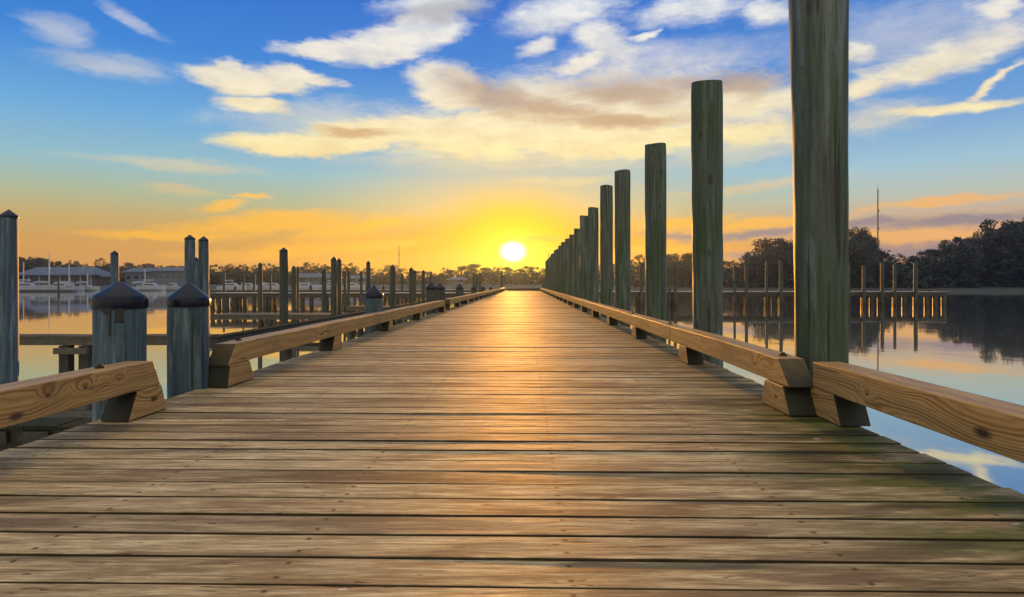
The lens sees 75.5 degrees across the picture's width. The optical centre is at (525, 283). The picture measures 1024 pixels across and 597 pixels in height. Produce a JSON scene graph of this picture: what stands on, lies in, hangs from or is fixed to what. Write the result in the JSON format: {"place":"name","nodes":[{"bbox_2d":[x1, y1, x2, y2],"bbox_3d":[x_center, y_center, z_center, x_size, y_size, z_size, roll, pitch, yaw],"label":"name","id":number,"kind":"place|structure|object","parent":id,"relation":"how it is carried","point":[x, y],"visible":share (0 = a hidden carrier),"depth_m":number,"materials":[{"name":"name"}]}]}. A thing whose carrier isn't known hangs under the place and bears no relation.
{"place":"outdoors","nodes":[
{"label":"outdoors","id":0,"kind":"place"},
{"bbox_2d":[0,0,1023,281],"label":"sky","id":1,"kind":"structure","parent":0,"point":[435,135],"materials":[{"name":"blue"}]},
{"bbox_2d":[19,289,1023,493],"bbox_3d":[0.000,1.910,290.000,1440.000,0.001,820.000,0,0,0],"label":"water","id":2,"kind":"structure","parent":0,"point":[971,342],"depth_m":22.99,"materials":[{"name":"blue liquid"}]},
{"bbox_2d":[0,209,18,384],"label":"mooring pile","id":3,"kind":"object","parent":2,"relation":"in","point":[9,304],"visible":0.78,"depth_m":10.11,"materials":[{"name":"grey wood"}]},
{"bbox_2d":[19,279,42,289],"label":"motor boat","id":4,"kind":"object","parent":2,"relation":"on","point":[27,286],"visible":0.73,"depth_m":163.22,"materials":[{"name":"white plastic"}]},
{"bbox_2d":[32,252,50,285],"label":"sailing boat","id":5,"kind":"object","parent":2,"relation":"on","point":[48,281],"visible":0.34,"depth_m":165.89,"materials":[{"name":"white plastic"}]},
{"bbox_2d":[0,417,91,450],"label":"timber dock","id":6,"kind":"object","parent":2,"relation":"on","point":[16,435],"visible":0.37,"depth_m":6.75,"materials":[{"name":"brown wood"}]},
{"bbox_2d":[19,290,75,291],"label":"floating dock","id":7,"kind":"object","parent":2,"relation":"on","point":[46,290],"visible":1,"depth_m":158.00,"materials":[{"name":"wood"}]},
{"bbox_2d":[43,282,76,289],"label":"motor boat","id":8,"kind":"object","parent":2,"relation":"on","point":[63,286],"visible":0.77,"depth_m":162.22,"materials":[{"name":"white plastic"}]},
{"bbox_2d":[54,264,84,290],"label":"sailing boat","id":9,"kind":"object","parent":2,"relation":"on","point":[80,288],"visible":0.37,"depth_m":171.97,"materials":[{"name":"white plastic"}]},
{"bbox_2d":[76,273,99,290],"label":"sailing boat","id":10,"kind":"object","parent":2,"relation":"on","point":[91,288],"visible":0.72,"depth_m":175.38,"materials":[{"name":"white plastic"}]},
{"bbox_2d":[110,251,118,285],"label":"mooring pile","id":11,"kind":"object","parent":2,"relation":"in","point":[114,266],"visible":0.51,"depth_m":21.91,"materials":[{"name":"grey wood"}]},
{"bbox_2d":[19,334,218,372],"bbox_3d":[-9.375,1.979,13.540,5.998,1.863,0.520,0,0,0],"label":"timber dock","id":12,"kind":"object","parent":2,"relation":"in","point":[66,350],"visible":0.38,"depth_m":13.40,"materials":[{"name":"brown wood"}]},
{"bbox_2d":[90,281,148,421],"bbox_3d":[-2.298,1.547,3.749,0.283,3.125,0.284,0,0,0],"label":"capped bollard","id":13,"kind":"object","parent":2,"relation":"in","point":[119,321],"visible":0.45,"depth_m":3.64,"materials":[{"name":"grey wood"}]},
{"bbox_2d":[136,280,165,290],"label":"motor boat","id":14,"kind":"object","parent":2,"relation":"on","point":[146,286],"visible":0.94,"depth_m":177.22,"materials":[{"name":"white plastic"}]},
{"bbox_2d":[166,283,181,290],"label":"motor boat","id":15,"kind":"object","parent":2,"relation":"on","point":[172,287],"visible":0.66,"depth_m":181.33,"materials":[{"name":"white plastic"}]},
{"bbox_2d":[166,282,210,398],"bbox_3d":[-2.096,1.550,4.120,0.250,3.120,0.250,0,0,0],"label":"capped bollard","id":16,"kind":"object","parent":2,"relation":"in","point":[188,304],"visible":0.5,"depth_m":4.02,"materials":[{"name":"grey wood"}]},
{"bbox_2d":[184,235,195,285],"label":"mooring pile","id":17,"kind":"object","parent":2,"relation":"in","point":[189,259],"visible":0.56,"depth_m":16.30,"materials":[{"name":"grey wood"}]},
{"bbox_2d":[195,257,197,287],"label":"mooring pile","id":18,"kind":"object","parent":2,"relation":"in","point":[196,271],"visible":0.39,"depth_m":26.92,"materials":[{"name":"grey wood"}]},
{"bbox_2d":[198,236,208,295],"bbox_3d":[-8.170,0.752,16.800,0.261,3.916,0.261,0,0,0],"label":"mooring pile","id":19,"kind":"object","parent":2,"relation":"in","point":[203,264],"visible":0.46,"depth_m":16.70,"materials":[{"name":"grey wood"}]},
{"bbox_2d":[216,280,246,289],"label":"motor boat","id":20,"kind":"object","parent":2,"relation":"on","point":[229,286],"visible":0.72,"depth_m":185.10,"materials":[{"name":"white plastic"}]},
{"bbox_2d":[258,262,262,312],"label":"mooring pile","id":21,"kind":"object","parent":2,"relation":"in","point":[260,287],"visible":0.84,"depth_m":33.90,"materials":[{"name":"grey wood"}]},
{"bbox_2d":[263,282,278,289],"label":"motor boat","id":22,"kind":"object","parent":2,"relation":"on","point":[266,286],"visible":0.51,"depth_m":188.93,"materials":[{"name":"white plastic"}]},
{"bbox_2d":[279,247,287,323],"bbox_3d":[-7.124,0.820,19.500,0.255,3.779,0.255,0,0,0],"label":"mooring pile","id":23,"kind":"object","parent":2,"relation":"in","point":[283,285],"visible":0.73,"depth_m":19.39,"materials":[{"name":"grey wood"}]},
{"bbox_2d":[291,266,295,312],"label":"mooring pile","id":24,"kind":"object","parent":2,"relation":"in","point":[293,283],"visible":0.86,"depth_m":32.91,"materials":[{"name":"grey wood"}]},
{"bbox_2d":[296,266,298,312],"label":"mooring pile","id":25,"kind":"object","parent":2,"relation":"in","point":[297,289],"visible":0.71,"depth_m":36.91,"materials":[{"name":"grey wood"}]},
{"bbox_2d":[299,283,318,289],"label":"motor boat","id":26,"kind":"object","parent":2,"relation":"on","point":[303,286],"visible":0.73,"depth_m":199.24,"materials":[{"name":"white plastic"}]},
{"bbox_2d":[210,313,412,332],"bbox_3d":[-8.309,2.054,26.385,7.784,1.713,1.630,0,0,0],"label":"timber dock","id":27,"kind":"object","parent":2,"relation":"in","point":[271,317],"visible":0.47,"depth_m":25.60,"materials":[{"name":"brown wood"}]},
{"bbox_2d":[210,300,425,355],"bbox_3d":[-6.275,1.989,28.600,0.290,1.843,30.800,0,0,0],"label":"timber dock","id":28,"kind":"object","parent":2,"relation":"in","point":[219,338],"visible":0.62,"depth_m":17.08,"materials":[{"name":"brown wood"}]},
{"bbox_2d":[322,270,325,312],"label":"mooring pile","id":29,"kind":"object","parent":2,"relation":"in","point":[323,291],"visible":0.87,"depth_m":33.90,"materials":[{"name":"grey wood"}]},
{"bbox_2d":[331,257,336,315],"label":"mooring pile","id":30,"kind":"object","parent":2,"relation":"in","point":[333,286],"visible":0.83,"depth_m":23.41,"materials":[{"name":"grey wood"}]},
{"bbox_2d":[337,258,341,314],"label":"mooring pile","id":31,"kind":"object","parent":2,"relation":"in","point":[339,289],"visible":0.69,"depth_m":25.41,"materials":[{"name":"grey wood"}]},
{"bbox_2d":[210,292,478,309],"bbox_3d":[-12.289,1.778,48.185,20.409,2.263,2.430,0,0,0],"label":"timber dock","id":32,"kind":"object","parent":2,"relation":"in","point":[270,300],"visible":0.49,"depth_m":47.16,"materials":[{"name":"brown wood"}]},
{"bbox_2d":[343,271,345,311],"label":"mooring pile","id":33,"kind":"object","parent":2,"relation":"in","point":[344,291],"visible":0.88,"depth_m":43.93,"materials":[{"name":"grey wood"}]},
{"bbox_2d":[347,271,349,305],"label":"mooring pile","id":34,"kind":"object","parent":2,"relation":"in","point":[348,288],"visible":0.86,"depth_m":41.92,"materials":[{"name":"grey wood"}]},
{"bbox_2d":[210,290,488,301],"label":"timber dock","id":35,"kind":"object","parent":2,"relation":"in","point":[214,291],"visible":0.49,"depth_m":70.00,"materials":[{"name":"brown wood"}]},
{"bbox_2d":[342,283,364,289],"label":"motor boat","id":36,"kind":"object","parent":2,"relation":"on","point":[354,286],"visible":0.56,"depth_m":207.26,"materials":[{"name":"white plastic"}]},
{"bbox_2d":[360,271,362,310],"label":"mooring pile","id":37,"kind":"object","parent":2,"relation":"in","point":[361,287],"visible":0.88,"depth_m":45.92,"materials":[{"name":"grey wood"}]},
{"bbox_2d":[366,261,370,291],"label":"mooring pile","id":38,"kind":"object","parent":2,"relation":"in","point":[368,263],"visible":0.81,"depth_m":30.93,"materials":[{"name":"grey wood"}]},
{"bbox_2d":[364,285,382,334],"bbox_3d":[-2.107,1.566,9.200,0.262,3.088,0.262,0,0,0],"label":"capped bollard","id":39,"kind":"object","parent":2,"relation":"in","point":[373,295],"visible":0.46,"depth_m":9.10,"materials":[{"name":"grey wood"}]},
{"bbox_2d":[345,305,408,312],"bbox_3d":[-7.478,2.024,33.685,2.981,1.773,1.430,0,0,0],"label":"timber dock","id":40,"kind":"object","parent":2,"relation":"in","point":[352,308],"visible":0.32,"depth_m":33.00,"materials":[{"name":"brown wood"}]},
{"bbox_2d":[390,264,394,325],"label":"mooring pile","id":41,"kind":"object","parent":2,"relation":"in","point":[392,286],"visible":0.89,"depth_m":26.90,"materials":[{"name":"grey wood"}]},
{"bbox_2d":[409,267,412,320],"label":"mooring pile","id":42,"kind":"object","parent":2,"relation":"in","point":[411,286],"visible":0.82,"depth_m":32.92,"materials":[{"name":"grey wood"}]},
{"bbox_2d":[413,270,415,301],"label":"mooring pile","id":43,"kind":"object","parent":2,"relation":"in","point":[414,285],"visible":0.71,"depth_m":39.90,"materials":[{"name":"grey wood"}]},
{"bbox_2d":[421,270,424,315],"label":"mooring pile","id":44,"kind":"object","parent":2,"relation":"in","point":[423,287],"visible":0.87,"depth_m":36.92,"materials":[{"name":"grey wood"}]},
{"bbox_2d":[425,282,436,314],"bbox_3d":[-2.107,1.531,14.800,0.262,3.158,0.262,0,0,0],"label":"capped bollard","id":45,"kind":"object","parent":2,"relation":"in","point":[431,291],"visible":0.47,"depth_m":14.70,"materials":[{"name":"grey wood"}]},
{"bbox_2d":[436,283,444,311],"bbox_3d":[-2.097,1.542,16.200,0.262,3.136,0.262,0,0,0],"label":"capped bollard","id":46,"kind":"object","parent":2,"relation":"in","point":[440,291],"visible":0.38,"depth_m":16.09,"materials":[{"name":"grey wood"}]},
{"bbox_2d":[456,284,463,303],"bbox_3d":[-2.103,1.555,21.200,0.262,3.110,0.262,0,0,0],"label":"capped bollard","id":47,"kind":"object","parent":2,"relation":"in","point":[459,289],"visible":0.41,"depth_m":21.10,"materials":[{"name":"grey wood"}]},
{"bbox_2d":[0,288,1023,596],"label":"timber pier","id":48,"kind":"structure","parent":2,"relation":"in","point":[522,442],"depth_m":2.09,"materials":[{"name":"brown wood"}]},
{"bbox_2d":[0,361,165,428],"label":"kerb rail","id":49,"kind":"object","parent":48,"relation":"on","point":[130,390],"visible":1,"depth_m":2.84,"materials":[{"name":"wood"}]},
{"bbox_2d":[208,300,445,386],"bbox_3d":[-1.922,0.505,9.750,0.138,0.279,11.258,0,0,0],"label":"kerb rail","id":50,"kind":"object","parent":48,"relation":"on","point":[229,363],"visible":1,"depth_m":5.20,"materials":[{"name":"wood"}]},
{"bbox_2d":[445,288,504,309],"bbox_3d":[-1.923,0.512,38.599,0.140,0.267,44.794,0,0,0],"label":"kerb rail","id":51,"kind":"object","parent":48,"relation":"on","point":[464,298],"visible":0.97,"depth_m":21.57,"materials":[{"name":"brown wood"}]},
{"bbox_2d":[540,288,816,415],"bbox_3d":[1.363,0.505,31.612,0.151,0.279,56.773,0,0,0],"label":"kerb rail","id":52,"kind":"object","parent":48,"relation":"on","point":[788,383],"visible":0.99,"depth_m":4.13,"materials":[{"name":"wood"}]},
{"bbox_2d":[811,362,1023,462],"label":"kerb rail","id":53,"kind":"object","parent":48,"relation":"on","point":[844,394],"visible":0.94,"depth_m":2.41,"materials":[{"name":"brown wood"}]},
{"bbox_2d":[552,253,553,290],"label":"timber pile","id":54,"kind":"object","parent":2,"relation":"in","point":[552,271],"visible":0.23,"depth_m":38.49,"materials":[{"name":"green wood"}]},
{"bbox_2d":[554,250,555,291],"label":"timber pile","id":55,"kind":"object","parent":2,"relation":"in","point":[555,270],"visible":0.25,"depth_m":35.99,"materials":[{"name":"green wood"}]},
{"bbox_2d":[556,249,557,291],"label":"timber pile","id":56,"kind":"object","parent":2,"relation":"in","point":[556,270],"visible":0.17,"depth_m":33.49,"materials":[{"name":"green wood"}]},
{"bbox_2d":[558,245,560,292],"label":"timber pile","id":57,"kind":"object","parent":2,"relation":"in","point":[559,268],"visible":0.23,"depth_m":30.99,"materials":[{"name":"green wood"}]},
{"bbox_2d":[561,242,564,293],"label":"timber pile","id":58,"kind":"object","parent":2,"relation":"in","point":[563,267],"visible":0.3,"depth_m":28.48,"materials":[{"name":"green wood"}]},
{"bbox_2d":[565,238,568,300],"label":"timber pile","id":59,"kind":"object","parent":2,"relation":"in","point":[567,266],"visible":0.23,"depth_m":25.98,"materials":[{"name":"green wood"}]},
{"bbox_2d":[569,234,573,303],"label":"timber pile","id":60,"kind":"object","parent":2,"relation":"in","point":[571,265],"visible":0.38,"depth_m":23.48,"materials":[{"name":"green wood"}]},
{"bbox_2d":[574,228,579,305],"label":"timber pile","id":61,"kind":"object","parent":2,"relation":"in","point":[577,262],"visible":0.25,"depth_m":20.98,"materials":[{"name":"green wood"}]},
{"bbox_2d":[580,215,587,306],"bbox_3d":[1.661,0.599,18.600,0.262,5.023,0.258,0,0,0],"label":"timber pile","id":62,"kind":"object","parent":2,"relation":"in","point":[583,257],"visible":0.38,"depth_m":18.49,"materials":[{"name":"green wood"}]},
{"bbox_2d":[588,207,598,310],"bbox_3d":[1.656,0.629,16.099,0.269,4.962,0.266,0,0,0],"label":"timber pile","id":63,"kind":"object","parent":2,"relation":"in","point":[593,254],"visible":0.47,"depth_m":15.99,"materials":[{"name":"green wood"}]},
{"bbox_2d":[600,185,612,317],"bbox_3d":[1.672,0.548,13.600,0.273,5.125,0.268,0,0,0],"label":"timber pile","id":64,"kind":"object","parent":2,"relation":"in","point":[606,244],"visible":0.41,"depth_m":13.49,"materials":[{"name":"green wood"}]},
{"bbox_2d":[614,169,630,327],"bbox_3d":[1.651,0.598,11.200,0.281,5.024,0.274,0,0,0],"label":"timber pile","id":65,"kind":"object","parent":2,"relation":"in","point":[622,247],"visible":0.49,"depth_m":11.09,"materials":[{"name":"green wood"}]},
{"bbox_2d":[640,264,642,306],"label":"dock pile","id":66,"kind":"object","parent":2,"relation":"in","point":[641,285],"visible":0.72,"depth_m":53.64,"materials":[{"name":"brown wood"}]},
{"bbox_2d":[645,143,666,343],"bbox_3d":[1.665,0.667,8.430,0.284,4.886,0.274,0,0,0],"label":"timber pile","id":67,"kind":"object","parent":2,"relation":"in","point":[655,230],"visible":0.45,"depth_m":8.31,"materials":[{"name":"green wood"}]},
{"bbox_2d":[668,266,670,306],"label":"dock pile","id":68,"kind":"object","parent":2,"relation":"in","point":[669,286],"visible":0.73,"depth_m":53.68,"materials":[{"name":"brown wood"}]},
{"bbox_2d":[674,265,676,306],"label":"dock pile","id":69,"kind":"object","parent":2,"relation":"in","point":[675,285],"visible":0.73,"depth_m":53.66,"materials":[{"name":"brown wood"}]},
{"bbox_2d":[691,80,722,366],"bbox_3d":[1.661,0.638,6.039,0.288,4.945,0.280,0,0,0],"label":"timber pile","id":70,"kind":"object","parent":2,"relation":"in","point":[707,168],"visible":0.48,"depth_m":5.92,"materials":[{"name":"green wood"}]},
{"bbox_2d":[733,265,735,306],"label":"dock pile","id":71,"kind":"object","parent":2,"relation":"in","point":[734,285],"visible":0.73,"depth_m":53.66,"materials":[{"name":"brown wood"}]},
{"bbox_2d":[745,264,747,306],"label":"dock pile","id":72,"kind":"object","parent":2,"relation":"in","point":[746,285],"visible":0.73,"depth_m":53.63,"materials":[{"name":"brown wood"}]},
{"bbox_2d":[765,261,767,306],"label":"dock pile","id":73,"kind":"object","parent":2,"relation":"in","point":[766,283],"visible":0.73,"depth_m":53.65,"materials":[{"name":"brown wood"}]},
{"bbox_2d":[599,289,946,306],"bbox_3d":[18.173,1.695,55.285,32.547,2.430,2.630,0,0,0],"label":"timber dock","id":74,"kind":"object","parent":2,"relation":"in","point":[872,294],"visible":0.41,"depth_m":54.03,"materials":[{"name":"brown wood"}]},
{"bbox_2d":[779,261,782,306],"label":"dock pile","id":75,"kind":"object","parent":2,"relation":"in","point":[780,283],"visible":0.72,"depth_m":53.64,"materials":[{"name":"brown wood"}]},
{"bbox_2d":[788,0,848,379],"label":"timber pile","id":76,"kind":"object","parent":2,"relation":"in","point":[819,48],"visible":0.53,"depth_m":3.58,"materials":[{"name":"green wood"}]},
{"bbox_2d":[862,265,865,306],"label":"dock pile","id":77,"kind":"object","parent":2,"relation":"in","point":[863,285],"visible":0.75,"depth_m":53.65,"materials":[{"name":"brown wood"}]},
{"bbox_2d":[880,263,883,306],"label":"dock pile","id":78,"kind":"object","parent":2,"relation":"in","point":[881,284],"visible":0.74,"depth_m":53.64,"materials":[{"name":"brown wood"}]},
{"bbox_2d":[893,264,896,306],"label":"dock pile","id":79,"kind":"object","parent":2,"relation":"in","point":[894,288],"visible":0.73,"depth_m":53.66,"materials":[{"name":"brown wood"}]},
{"bbox_2d":[913,263,917,306],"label":"dock pile","id":80,"kind":"object","parent":2,"relation":"in","point":[915,284],"visible":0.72,"depth_m":53.62,"materials":[{"name":"brown wood"}]},
{"bbox_2d":[75,284,1023,291],"bbox_3d":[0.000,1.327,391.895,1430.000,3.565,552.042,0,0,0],"label":"river bank","id":81,"kind":"structure","parent":0,"point":[945,289],"depth_m":173.58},
{"bbox_2d":[19,267,109,285],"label":"marina building","id":82,"kind":"structure","parent":81,"relation":"on","point":[77,274],"depth_m":212.00,"materials":[{"name":"white wood"}]},
{"bbox_2d":[96,275,119,284],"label":"building","id":83,"kind":"structure","parent":81,"relation":"on","point":[104,279],"depth_m":215.86,"materials":[{"name":"grey wood"}]},
{"bbox_2d":[122,268,156,284],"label":"white building","id":84,"kind":"structure","parent":81,"relation":"on","point":[134,275],"depth_m":224.00,"materials":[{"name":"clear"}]},
{"bbox_2d":[149,268,183,284],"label":"white building","id":85,"kind":"structure","parent":81,"relation":"on","point":[163,276],"depth_m":222.00,"materials":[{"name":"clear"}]},
{"bbox_2d":[299,273,321,284],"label":"house","id":86,"kind":"structure","parent":81,"relation":"on","point":[313,278],"depth_m":240.00,"materials":[{"name":"grey"}]},
{"bbox_2d":[19,258,614,284],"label":"woodland","id":87,"kind":"object","parent":81,"relation":"on","point":[235,275],"visible":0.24,"depth_m":273.27,"materials":[{"name":"green plant"}]},
{"bbox_2d":[346,275,372,284],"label":"house","id":88,"kind":"structure","parent":81,"relation":"on","point":[355,279],"depth_m":248.00,"materials":[{"name":"grey"}]},
{"bbox_2d":[382,264,402,274],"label":"broadleaf tree","id":89,"kind":"object","parent":81,"relation":"on","point":[388,270],"visible":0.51,"depth_m":289.46,"materials":[{"name":"green plant"}]},
{"bbox_2d":[446,277,467,284],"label":"house","id":90,"kind":"structure","parent":81,"relation":"on","point":[456,280],"depth_m":266.00,"materials":[{"name":"white wood"}]},
{"bbox_2d":[460,264,484,275],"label":"broadleaf tree","id":91,"kind":"object","parent":81,"relation":"on","point":[471,268],"visible":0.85,"depth_m":294.22,"materials":[{"name":"green plant"}]},
{"bbox_2d":[519,266,535,276],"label":"broadleaf tree","id":92,"kind":"object","parent":81,"relation":"on","point":[529,268],"visible":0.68,"depth_m":300.13,"materials":[{"name":"green plant"}]},
{"bbox_2d":[672,253,691,262],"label":"broadleaf tree","id":93,"kind":"object","parent":81,"relation":"on","point":[687,256],"visible":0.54,"depth_m":227.42,"materials":[{"name":"green plant"}]},
{"bbox_2d":[732,254,750,269],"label":"broadleaf tree","id":94,"kind":"object","parent":81,"relation":"on","point":[746,258],"visible":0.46,"depth_m":188.80,"materials":[{"name":"green plant"}]},
{"bbox_2d":[745,248,764,258],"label":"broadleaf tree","id":95,"kind":"object","parent":81,"relation":"on","point":[755,250],"visible":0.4,"depth_m":191.46,"materials":[{"name":"green plant"}]},
{"bbox_2d":[751,237,787,253],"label":"broadleaf tree","id":96,"kind":"object","parent":81,"relation":"on","point":[762,244],"visible":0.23,"depth_m":187.79,"materials":[{"name":"green plant"}]},
{"bbox_2d":[766,239,792,266],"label":"broadleaf tree","id":97,"kind":"object","parent":81,"relation":"on","point":[790,244],"visible":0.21,"depth_m":176.94,"materials":[{"name":"green plant"}]},
{"bbox_2d":[631,221,1023,287],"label":"woodland","id":98,"kind":"object","parent":81,"relation":"on","point":[996,263],"visible":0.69,"depth_m":165.61,"materials":[{"name":"green plant"}]},
{"bbox_2d":[852,226,874,257],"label":"broadleaf tree","id":99,"kind":"object","parent":81,"relation":"on","point":[855,231],"visible":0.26,"depth_m":173.91,"materials":[{"name":"green plant"}]},
{"bbox_2d":[877,189,878,273],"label":"radio mast","id":100,"kind":"object","parent":81,"relation":"on","point":[878,217],"visible":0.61,"depth_m":175.97,"materials":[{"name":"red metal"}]},
{"bbox_2d":[900,256,919,284],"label":"broadleaf tree","id":101,"kind":"object","parent":81,"relation":"on","point":[909,260],"visible":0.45,"depth_m":167.92,"materials":[{"name":"green plant"}]},
{"bbox_2d":[917,249,936,259],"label":"pine tree","id":102,"kind":"object","parent":81,"relation":"on","point":[926,252],"visible":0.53,"depth_m":172.46,"materials":[{"name":"green plant"}]},
{"bbox_2d":[943,243,962,266],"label":"broadleaf tree","id":103,"kind":"object","parent":81,"relation":"on","point":[952,251],"visible":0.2,"depth_m":169.08,"materials":[{"name":"green plant"}]},
{"bbox_2d":[950,236,974,261],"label":"pine tree","id":104,"kind":"object","parent":81,"relation":"on","point":[956,240],"visible":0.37,"depth_m":170.88,"materials":[{"name":"green plant"}]},
{"bbox_2d":[966,231,984,243],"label":"broadleaf tree","id":105,"kind":"object","parent":81,"relation":"on","point":[975,235],"visible":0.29,"depth_m":176.42,"materials":[{"name":"green plant"}]},
{"bbox_2d":[978,219,997,237],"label":"pine tree","id":106,"kind":"object","parent":81,"relation":"on","point":[986,222],"visible":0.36,"depth_m":177.26,"materials":[{"name":"green plant"}]},
{"bbox_2d":[1000,219,1020,240],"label":"broadleaf tree","id":107,"kind":"object","parent":81,"relation":"on","point":[1008,224],"visible":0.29,"depth_m":168.24,"materials":[{"name":"green plant"}]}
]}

